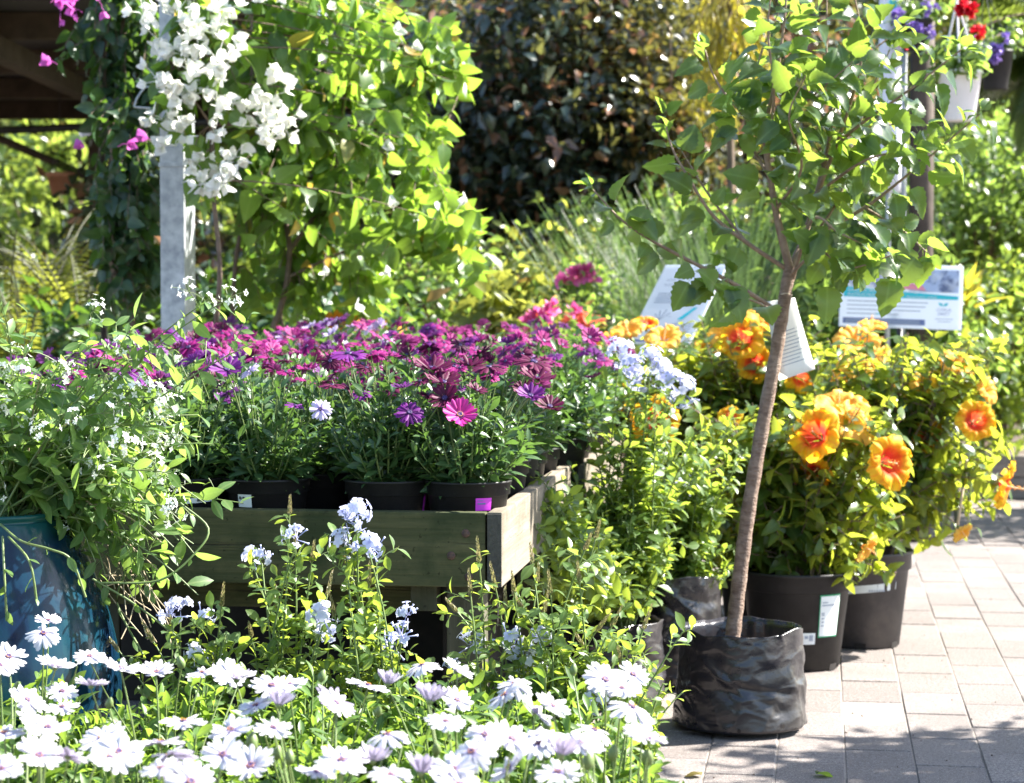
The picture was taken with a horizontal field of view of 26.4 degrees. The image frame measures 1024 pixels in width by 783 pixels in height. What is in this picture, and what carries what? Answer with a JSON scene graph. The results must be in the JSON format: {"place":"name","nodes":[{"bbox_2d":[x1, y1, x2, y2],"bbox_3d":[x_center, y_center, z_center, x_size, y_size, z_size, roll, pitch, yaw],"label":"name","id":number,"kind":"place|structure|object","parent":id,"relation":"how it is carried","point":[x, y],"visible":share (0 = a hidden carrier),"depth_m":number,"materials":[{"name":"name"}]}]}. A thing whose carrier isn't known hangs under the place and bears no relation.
{"place":"outdoors","nodes":[
{"label":"outdoors","id":0,"kind":"place"},
{"bbox_2d":[0,0,332,289],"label":"shelter roof","id":1,"kind":"structure","parent":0,"point":[31,88],"depth_m":11.30,"materials":[{"name":"wood"}]},
{"bbox_2d":[45,92,77,194],"bbox_3d":[-2.553,-1.407,12.384,0.202,0.580,0.211,0,3,0],"label":"hanging pot","id":2,"kind":"object","parent":1,"relation":"hanging from","point":[57,180],"visible":0.88,"depth_m":12.35,"materials":[{"name":"ceramic"}]},
{"bbox_2d":[52,312,1023,491],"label":"ground","id":3,"kind":"structure","parent":0,"point":[1015,438],"depth_m":15.81,"materials":[{"name":"grey"}]},
{"bbox_2d":[0,120,228,255],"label":"tree","id":4,"kind":"object","parent":3,"relation":"on","point":[9,123],"visible":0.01,"depth_m":18.96,"materials":[{"name":"green plant"}]},
{"bbox_2d":[0,120,267,339],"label":"hedge shrub","id":5,"kind":"object","parent":3,"relation":"on","point":[26,221],"visible":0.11,"depth_m":16.04,"materials":[{"name":"green plant"}]},
{"bbox_2d":[158,171,454,333],"bbox_3d":[-1.095,-0.945,16.530,3.714,2.737,2.949,0,3,0],"label":"hedge shrub","id":6,"kind":"object","parent":3,"relation":"on","point":[229,206],"visible":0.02,"depth_m":16.24,"materials":[{"name":"green plant"}]},
{"bbox_2d":[216,0,513,326],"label":"dark shrub","id":7,"kind":"object","parent":3,"relation":"on","point":[442,14],"visible":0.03,"depth_m":13.17,"materials":[{"name":"green plant"}]},
{"bbox_2d":[316,0,806,339],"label":"dark shrub","id":8,"kind":"object","parent":3,"relation":"on","point":[530,92],"visible":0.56,"depth_m":11.99,"materials":[{"name":"green plant"}]},
{"bbox_2d":[555,0,771,302],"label":"green shrub","id":9,"kind":"object","parent":3,"relation":"on","point":[659,79],"visible":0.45,"depth_m":11.86,"materials":[{"name":"green plant"}]},
{"bbox_2d":[633,0,938,341],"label":"dark shrub","id":10,"kind":"object","parent":3,"relation":"on","point":[815,35],"visible":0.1,"depth_m":13.53,"materials":[{"name":"green plant"}]},
{"bbox_2d":[811,0,1022,350],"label":"tree","id":11,"kind":"object","parent":3,"relation":"on","point":[943,28],"visible":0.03,"depth_m":17.88,"materials":[{"name":"green plant"}]},
{"bbox_2d":[867,99,1023,453],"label":"hedge shrub","id":12,"kind":"object","parent":3,"relation":"on","point":[978,224],"visible":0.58,"depth_m":11.76,"materials":[{"name":"green plant"}]},
{"bbox_2d":[975,454,1023,476],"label":"edging sleeper","id":13,"kind":"object","parent":3,"relation":"on","point":[1001,464],"depth_m":11.17,"materials":[{"name":"grey concrete"}]},
{"bbox_2d":[121,493,1023,782],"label":"paving","id":14,"kind":"structure","parent":0,"point":[943,743],"depth_m":5.67,"materials":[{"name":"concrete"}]},
{"bbox_2d":[0,209,96,319],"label":"fern","id":15,"kind":"object","parent":14,"relation":"on","point":[62,275],"visible":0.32,"depth_m":9.81,"materials":[{"name":"green plant"}]},
{"bbox_2d":[0,230,98,385],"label":"fern","id":16,"kind":"object","parent":14,"relation":"on","point":[55,266],"visible":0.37,"depth_m":9.41,"materials":[{"name":"green plant"}]},
{"bbox_2d":[0,642,108,782],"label":"potted daisy","id":17,"kind":"object","parent":14,"relation":"on","point":[9,663],"visible":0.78,"depth_m":3.25,"materials":[{"name":"white plant"}]},
{"bbox_2d":[0,266,112,373],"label":"fern","id":18,"kind":"object","parent":14,"relation":"on","point":[17,312],"visible":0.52,"depth_m":8.51,"materials":[{"name":"green plant"}]},
{"bbox_2d":[0,684,124,782],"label":"potted daisy","id":19,"kind":"object","parent":14,"relation":"on","point":[48,727],"visible":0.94,"depth_m":2.81,"materials":[{"name":"white plant"}]},
{"bbox_2d":[0,611,147,782],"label":"potted daisy","id":20,"kind":"object","parent":14,"relation":"on","point":[48,636],"visible":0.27,"depth_m":3.72,"materials":[{"name":"green plant"}]},
{"bbox_2d":[0,272,160,388],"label":"hedge shrub","id":21,"kind":"object","parent":14,"relation":"on","point":[56,326],"visible":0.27,"depth_m":8.79,"materials":[{"name":"green plant"}]},
{"bbox_2d":[0,231,160,328],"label":"fern","id":22,"kind":"object","parent":14,"relation":"on","point":[51,295],"visible":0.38,"depth_m":9.21,"materials":[{"name":"green plant"}]},
{"bbox_2d":[0,139,250,325],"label":"hedge shrub","id":23,"kind":"object","parent":14,"relation":"on","point":[208,241],"visible":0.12,"depth_m":11.42,"materials":[{"name":"green plant"}]},
{"bbox_2d":[0,276,258,736],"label":"glazed jar plant","id":24,"kind":"object","parent":14,"relation":"on","point":[71,489],"visible":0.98,"depth_m":3.98,"materials":[{"name":"green plant"}]},
{"bbox_2d":[133,0,195,352],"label":"steel post","id":25,"kind":"object","parent":14,"relation":"on","point":[177,227],"visible":0.28,"depth_m":6.97,"materials":[{"name":"grey metal"}]},
{"bbox_2d":[39,0,160,331],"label":"bougainvillea","id":26,"kind":"object","parent":25,"relation":"attached to","point":[125,255],"visible":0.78,"depth_m":7.42,"materials":[{"name":"green plant"}]},
{"bbox_2d":[121,0,495,341],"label":"bougainvillea","id":27,"kind":"object","parent":25,"relation":"attached to","point":[279,103],"visible":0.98,"depth_m":6.94,"materials":[{"name":"green plant"}]},
{"bbox_2d":[58,648,271,782],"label":"potted daisy","id":28,"kind":"object","parent":14,"relation":"on","point":[205,705],"visible":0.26,"depth_m":3.71,"materials":[{"name":"green plant"}]},
{"bbox_2d":[66,657,265,782],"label":"potted daisy","id":29,"kind":"object","parent":14,"relation":"on","point":[191,738],"visible":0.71,"depth_m":3.31,"materials":[{"name":"white plant"}]},
{"bbox_2d":[87,714,273,782],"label":"potted daisy","id":30,"kind":"object","parent":14,"relation":"on","point":[120,755],"visible":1,"depth_m":2.72,"materials":[{"name":"white plant"}]},
{"bbox_2d":[109,582,266,746],"bbox_3d":[-0.599,0.603,3.976,0.313,0.538,0.215,0,3,0],"label":"potted plumbago","id":31,"kind":"object","parent":14,"relation":"on","point":[196,653],"visible":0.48,"depth_m":3.95,"materials":[{"name":"green plant"}]},
{"bbox_2d":[141,222,428,344],"bbox_3d":[-0.995,-0.047,9.248,1.291,1.365,1.280,-1,3,-22],"label":"hedge shrub","id":32,"kind":"object","parent":14,"relation":"on","point":[263,322],"visible":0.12,"depth_m":9.09,"materials":[{"name":"green plant"}]},
{"bbox_2d":[234,495,355,746],"bbox_3d":[-0.401,0.527,4.016,0.266,0.685,0.200,1,3,20],"label":"potted plumbago","id":33,"kind":"object","parent":14,"relation":"on","point":[317,619],"visible":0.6,"depth_m":4.00,"materials":[{"name":"green plant"}]},
{"bbox_2d":[198,660,415,782],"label":"potted daisy","id":34,"kind":"object","parent":14,"relation":"on","point":[302,725],"visible":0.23,"depth_m":3.72,"materials":[{"name":"green plant"}]},
{"bbox_2d":[217,668,416,782],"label":"potted daisy","id":35,"kind":"object","parent":14,"relation":"on","point":[315,752],"visible":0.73,"depth_m":3.21,"materials":[{"name":"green plant"}]},
{"bbox_2d":[81,465,570,718],"bbox_3d":[-0.579,0.517,5.106,1.300,0.609,1.224,0,3,8],"label":"plant bench","id":36,"kind":"object","parent":14,"relation":"on","point":[436,546],"visible":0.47,"depth_m":4.49,"materials":[{"name":"wood"}]},
{"bbox_2d":[18,341,138,421],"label":"potted daisy","id":37,"kind":"object","parent":36,"relation":"on","point":[99,352],"visible":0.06,"depth_m":4.85,"materials":[{"name":"purple plant"}]},
{"bbox_2d":[91,357,211,506],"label":"potted daisy","id":38,"kind":"object","parent":36,"relation":"on","point":[143,378],"visible":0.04,"depth_m":4.79,"materials":[{"name":"purple plant"}]},
{"bbox_2d":[129,370,246,507],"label":"potted daisy","id":39,"kind":"object","parent":36,"relation":"on","point":[209,455],"visible":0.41,"depth_m":4.58,"materials":[{"name":"green plant"}]},
{"bbox_2d":[129,339,246,415],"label":"potted daisy","id":40,"kind":"object","parent":36,"relation":"on","point":[187,348],"visible":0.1,"depth_m":4.97,"materials":[{"name":"purple plant"}]},
{"bbox_2d":[174,350,301,507],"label":"potted daisy","id":41,"kind":"object","parent":36,"relation":"on","point":[191,358],"visible":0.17,"depth_m":4.81,"materials":[{"name":"green plant"}]},
{"bbox_2d":[195,354,338,508],"bbox_3d":[-0.489,0.127,4.588,0.346,0.418,0.290,1,3,20],"label":"potted daisy","id":42,"kind":"object","parent":36,"relation":"on","point":[274,470],"visible":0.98,"depth_m":4.55,"materials":[{"name":"green plant"}]},
{"bbox_2d":[218,350,315,413],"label":"potted daisy","id":43,"kind":"object","parent":36,"relation":"on","point":[272,367],"visible":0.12,"depth_m":5.01,"materials":[{"name":"purple plant"}]},
{"bbox_2d":[240,349,334,401],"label":"potted daisy","id":44,"kind":"object","parent":36,"relation":"on","point":[271,361],"visible":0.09,"depth_m":5.18,"materials":[{"name":"purple plant"}]},
{"bbox_2d":[244,338,338,389],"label":"potted daisy","id":45,"kind":"object","parent":36,"relation":"on","point":[307,346],"visible":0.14,"depth_m":5.33,"materials":[{"name":"purple plant"}]},
{"bbox_2d":[262,362,367,508],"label":"potted daisy","id":46,"kind":"object","parent":36,"relation":"on","point":[327,490],"visible":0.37,"depth_m":4.73,"materials":[{"name":"green plant"}]},
{"bbox_2d":[285,353,376,425],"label":"potted daisy","id":47,"kind":"object","parent":36,"relation":"on","point":[329,363],"visible":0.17,"depth_m":4.95,"materials":[{"name":"green plant"}]},
{"bbox_2d":[331,348,444,510],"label":"potted daisy","id":48,"kind":"object","parent":36,"relation":"on","point":[390,376],"visible":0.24,"depth_m":4.72,"materials":[{"name":"green plant"}]},
{"bbox_2d":[314,348,461,510],"bbox_3d":[-0.259,0.125,4.536,0.273,0.427,0.310,-1,3,-29],"label":"potted daisy","id":49,"kind":"object","parent":36,"relation":"on","point":[380,479],"visible":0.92,"depth_m":4.51,"materials":[{"name":"green plant"}]},
{"bbox_2d":[396,339,480,390],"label":"potted daisy","id":50,"kind":"object","parent":36,"relation":"on","point":[426,349],"visible":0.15,"depth_m":5.12,"materials":[{"name":"purple plant"}]},
{"bbox_2d":[424,364,537,498],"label":"potted daisy","id":51,"kind":"object","parent":36,"relation":"on","point":[461,368],"visible":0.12,"depth_m":4.75,"materials":[{"name":"green plant"}]},
{"bbox_2d":[400,354,563,512],"bbox_3d":[-0.049,0.131,4.556,0.407,0.412,0.281,-2,3,-39],"label":"potted daisy","id":52,"kind":"object","parent":36,"relation":"on","point":[460,475],"visible":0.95,"depth_m":4.49,"materials":[{"name":"green plant"}]},
{"bbox_2d":[425,347,550,499],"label":"potted daisy","id":53,"kind":"object","parent":36,"relation":"on","point":[503,395],"visible":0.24,"depth_m":4.88,"materials":[{"name":"green plant"}]},
{"bbox_2d":[465,346,564,487],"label":"potted daisy","id":54,"kind":"object","parent":36,"relation":"on","point":[541,433],"visible":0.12,"depth_m":5.07,"materials":[{"name":"green plant"}]},
{"bbox_2d":[455,352,575,478],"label":"potted daisy","id":55,"kind":"object","parent":36,"relation":"on","point":[541,464],"visible":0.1,"depth_m":5.28,"materials":[{"name":"green plant"}]},
{"bbox_2d":[511,361,584,474],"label":"potted daisy","id":56,"kind":"object","parent":36,"relation":"on","point":[552,460],"visible":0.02,"depth_m":5.46,"materials":[{"name":"green plant"}]},
{"bbox_2d":[253,687,412,782],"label":"potted daisy","id":57,"kind":"object","parent":14,"relation":"on","point":[343,759],"visible":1,"depth_m":2.80,"materials":[{"name":"white plant"}]},
{"bbox_2d":[266,277,430,336],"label":"flowering plant","id":58,"kind":"object","parent":14,"relation":"on","point":[335,314],"visible":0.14,"depth_m":7.78,"materials":[{"name":"green plant"}]},
{"bbox_2d":[279,497,424,737],"bbox_3d":[-0.295,0.530,3.951,0.273,0.686,0.251,0,3,0],"label":"potted plumbago","id":59,"kind":"object","parent":14,"relation":"on","point":[359,627],"visible":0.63,"depth_m":3.91,"materials":[{"name":"green plant"}]},
{"bbox_2d":[334,670,528,782],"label":"potted daisy","id":60,"kind":"object","parent":14,"relation":"on","point":[417,725],"visible":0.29,"depth_m":3.70,"materials":[{"name":"green plant"}]},
{"bbox_2d":[363,207,519,341],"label":"shrub","id":61,"kind":"object","parent":14,"relation":"on","point":[420,282],"visible":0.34,"depth_m":9.85,"materials":[{"name":"green plant"}]},
{"bbox_2d":[408,536,534,721],"bbox_3d":[-0.065,0.565,4.003,0.214,0.612,0.215,1,3,30],"label":"potted plumbago","id":62,"kind":"object","parent":14,"relation":"on","point":[475,648],"visible":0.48,"depth_m":4.00,"materials":[{"name":"green plant"}]},
{"bbox_2d":[373,657,579,782],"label":"potted daisy","id":63,"kind":"object","parent":14,"relation":"on","point":[455,701],"visible":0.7,"depth_m":3.23,"materials":[{"name":"white plant"}]},
{"bbox_2d":[406,681,559,782],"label":"potted daisy","id":64,"kind":"object","parent":14,"relation":"on","point":[473,751],"visible":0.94,"depth_m":2.71,"materials":[{"name":"white plant"}]},
{"bbox_2d":[390,191,637,338],"bbox_3d":[-0.016,-0.213,10.875,1.420,1.547,1.405,0,3,11],"label":"shrub","id":65,"kind":"object","parent":14,"relation":"on","point":[504,247],"visible":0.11,"depth_m":10.71,"materials":[{"name":"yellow plant"}]},
{"bbox_2d":[427,253,607,338],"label":"shrub","id":66,"kind":"object","parent":14,"relation":"on","point":[493,302],"visible":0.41,"depth_m":9.02,"materials":[{"name":"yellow plant"}]},
{"bbox_2d":[429,664,656,782],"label":"potted daisy","id":67,"kind":"object","parent":14,"relation":"on","point":[568,722],"visible":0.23,"depth_m":3.74,"materials":[{"name":"green plant"}]},
{"bbox_2d":[492,291,604,341],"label":"flowering plant","id":68,"kind":"object","parent":14,"relation":"on","point":[548,308],"visible":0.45,"depth_m":8.36,"materials":[{"name":"pink plant"}]},
{"bbox_2d":[492,518,635,753],"bbox_3d":[0.098,0.552,3.983,0.259,0.638,0.216,0,3,8],"label":"potted plumbago","id":69,"kind":"object","parent":14,"relation":"on","point":[539,652],"visible":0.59,"depth_m":3.96,"materials":[{"name":"green plant"}]},
{"bbox_2d":[506,435,627,680],"bbox_3d":[-0.376,0.457,6.425,1.330,0.609,1.354,0,3,8],"label":"plant bench","id":70,"kind":"object","parent":14,"relation":"on","point":[585,470],"visible":0.05,"depth_m":5.93,"materials":[{"name":"wood"}]},
{"bbox_2d":[497,339,617,496],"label":"potted daisy","id":71,"kind":"object","parent":70,"relation":"on","point":[573,453],"visible":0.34,"depth_m":5.63,"materials":[{"name":"green plant"}]},
{"bbox_2d":[502,327,613,457],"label":"potted daisy","id":72,"kind":"object","parent":70,"relation":"on","point":[589,336],"visible":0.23,"depth_m":5.82,"materials":[{"name":"green plant"}]},
{"bbox_2d":[528,323,617,452],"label":"potted daisy","id":73,"kind":"object","parent":70,"relation":"on","point":[597,354],"visible":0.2,"depth_m":6.03,"materials":[{"name":"purple plant"}]},
{"bbox_2d":[531,326,623,444],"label":"potted daisy","id":74,"kind":"object","parent":70,"relation":"on","point":[569,331],"visible":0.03,"depth_m":6.41,"materials":[{"name":"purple plant"}]},
{"bbox_2d":[497,305,643,382],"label":"flowering plant","id":75,"kind":"object","parent":14,"relation":"on","point":[573,326],"visible":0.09,"depth_m":7.58,"materials":[{"name":"yellow plant"}]},
{"bbox_2d":[517,251,626,320],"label":"flowering plant","id":76,"kind":"object","parent":14,"relation":"on","point":[586,276],"visible":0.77,"depth_m":8.87,"materials":[{"name":"green plant"}]},
{"bbox_2d":[535,280,638,373],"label":"flowering plant","id":77,"kind":"object","parent":14,"relation":"on","point":[603,309],"visible":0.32,"depth_m":8.54,"materials":[{"name":"pink plant"}]},
{"bbox_2d":[498,660,684,782],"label":"potted daisy","id":78,"kind":"object","parent":14,"relation":"on","point":[603,678],"visible":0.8,"depth_m":3.25,"materials":[{"name":"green plant"}]},
{"bbox_2d":[535,692,667,782],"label":"potted daisy","id":79,"kind":"object","parent":14,"relation":"on","point":[562,745],"visible":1,"depth_m":2.78,"materials":[{"name":"white plant"}]},
{"bbox_2d":[523,336,722,707],"bbox_3d":[0.281,0.341,5.339,0.548,0.939,1.013,0,3,0],"label":"potted plumbago","id":80,"kind":"object","parent":14,"relation":"on","point":[628,545],"visible":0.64,"depth_m":5.53,"materials":[{"name":"green plant"}]},
{"bbox_2d":[554,603,695,782],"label":"potted plumbago","id":81,"kind":"object","parent":14,"relation":"on","point":[655,706],"visible":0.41,"depth_m":3.90,"materials":[{"name":"green plant"}]},
{"bbox_2d":[506,174,774,323],"bbox_3d":[0.734,-0.290,11.258,1.524,1.670,1.222,0,3,0],"label":"shrub","id":82,"kind":"object","parent":14,"relation":"on","point":[658,207],"visible":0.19,"depth_m":11.02,"materials":[{"name":"green plant"}]},
{"bbox_2d":[594,316,743,510],"bbox_3d":[0.478,0.248,6.973,0.572,0.978,0.561,0,3,0],"label":"potted hibiscus","id":83,"kind":"object","parent":14,"relation":"on","point":[635,327],"visible":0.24,"depth_m":6.90,"materials":[{"name":"green plant"}]},
{"bbox_2d":[627,265,724,357],"bbox_3d":[0.571,0.136,7.551,0.254,1.150,0.255,2,3,36],"label":"information sign","id":84,"kind":"object","parent":14,"relation":"on","point":[658,305],"visible":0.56,"depth_m":7.54,"materials":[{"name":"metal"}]},
{"bbox_2d":[634,397,749,687],"bbox_3d":[0.478,0.398,5.889,0.356,0.776,0.378,0,3,0],"label":"bagged plumbago","id":85,"kind":"object","parent":14,"relation":"on","point":[695,584],"visible":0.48,"depth_m":5.79,"materials":[{"name":"green plant"}]},
{"bbox_2d":[687,0,771,275],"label":"weeping plant","id":86,"kind":"object","parent":14,"relation":"on","point":[711,22],"visible":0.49,"depth_m":11.12,"materials":[{"name":"green plant"}]},
{"bbox_2d":[678,309,832,616],"bbox_3d":[0.792,0.228,7.032,0.568,1.012,0.493,0,3,0],"label":"potted hibiscus","id":87,"kind":"object","parent":14,"relation":"on","point":[746,377],"visible":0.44,"depth_m":6.89,"materials":[{"name":"orange plant"}]},
{"bbox_2d":[574,0,997,735],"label":"young tree","id":88,"kind":"object","parent":14,"relation":"on","point":[740,672],"visible":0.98,"depth_m":5.20,"materials":[{"name":"green plant"}]},
{"bbox_2d":[682,389,913,670],"bbox_3d":[0.798,0.382,6.155,0.700,0.783,0.535,0,3,0],"label":"potted hibiscus","id":89,"kind":"object","parent":14,"relation":"on","point":[815,497],"visible":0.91,"depth_m":6.05,"materials":[{"name":"green plant"}]},
{"bbox_2d":[700,124,967,327],"bbox_3d":[1.598,-0.410,10.935,1.404,1.938,1.599,0,3,0],"label":"green shrub","id":90,"kind":"object","parent":14,"relation":"on","point":[864,199],"visible":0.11,"depth_m":10.80,"materials":[{"name":"green plant"}]},
{"bbox_2d":[747,201,1023,405],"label":"green shrub","id":91,"kind":"object","parent":14,"relation":"on","point":[834,328],"visible":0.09,"depth_m":9.41,"materials":[{"name":"green plant"}]},
{"bbox_2d":[879,0,901,347],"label":"post","id":92,"kind":"object","parent":14,"relation":"on","point":[883,49],"visible":0.18,"depth_m":9.06,"materials":[{"name":"metal"}]},
{"bbox_2d":[808,314,983,543],"bbox_3d":[1.299,0.228,7.361,0.613,0.982,0.469,0,3,0],"label":"potted hibiscus","id":93,"kind":"object","parent":14,"relation":"on","point":[847,331],"visible":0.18,"depth_m":7.29,"materials":[{"name":"yellow plant"}]},
{"bbox_2d":[839,266,962,344],"bbox_3d":[1.409,0.112,7.932,0.451,1.162,0.035,0,3,0],"label":"information sign","id":94,"kind":"object","parent":14,"relation":"on","point":[934,301],"visible":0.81,"depth_m":7.90,"materials":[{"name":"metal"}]},
{"bbox_2d":[801,327,1023,649],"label":"potted hibiscus","id":95,"kind":"object","parent":14,"relation":"on","point":[929,424],"visible":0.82,"depth_m":6.45,"materials":[{"name":"green plant"}]},
{"bbox_2d":[900,0,934,542],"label":"timber post","id":96,"kind":"object","parent":14,"relation":"on","point":[925,224],"visible":0.24,"depth_m":9.14,"materials":[{"name":"wood"}]},
{"bbox_2d":[882,0,955,52],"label":"hanging basket","id":97,"kind":"object","parent":96,"relation":"hanging from","point":[923,25],"visible":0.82,"depth_m":8.93,"materials":[{"name":"purple plant"}]},
{"bbox_2d":[967,0,1023,90],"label":"hanging basket","id":98,"kind":"object","parent":96,"relation":"hanging from","point":[999,60],"visible":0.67,"depth_m":8.85,"materials":[{"name":"black plastic"}]},
{"bbox_2d":[951,262,1011,533],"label":"spiky plant","id":99,"kind":"object","parent":14,"relation":"on","point":[968,284],"visible":0.27,"depth_m":9.37,"materials":[{"name":"plant"}]},
{"bbox_2d":[955,237,1023,476],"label":"bright shrub","id":100,"kind":"object","parent":14,"relation":"on","point":[1006,408],"visible":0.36,"depth_m":11.35,"materials":[{"name":"green plant"}]},
{"bbox_2d":[490,173,891,530],"bbox_3d":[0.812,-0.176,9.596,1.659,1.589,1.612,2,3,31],"label":"ornamental grass","id":101,"kind":"object","parent":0,"point":[726,525],"depth_m":9.38,"materials":[{"name":"green plant"}]},
{"bbox_2d":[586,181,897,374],"bbox_3d":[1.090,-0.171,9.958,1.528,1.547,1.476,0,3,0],"label":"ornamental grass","id":102,"kind":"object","parent":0,"point":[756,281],"depth_m":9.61,"materials":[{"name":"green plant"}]},
{"bbox_2d":[899,0,992,121],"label":"hanging basket","id":103,"kind":"object","parent":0,"point":[964,98],"visible":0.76,"depth_m":8.23,"materials":[{"name":"white plastic"}]},
{"bbox_2d":[909,0,1023,160],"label":"palm","id":104,"kind":"object","parent":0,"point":[1010,9],"visible":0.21,"depth_m":10.49,"materials":[{"name":"green plant"}]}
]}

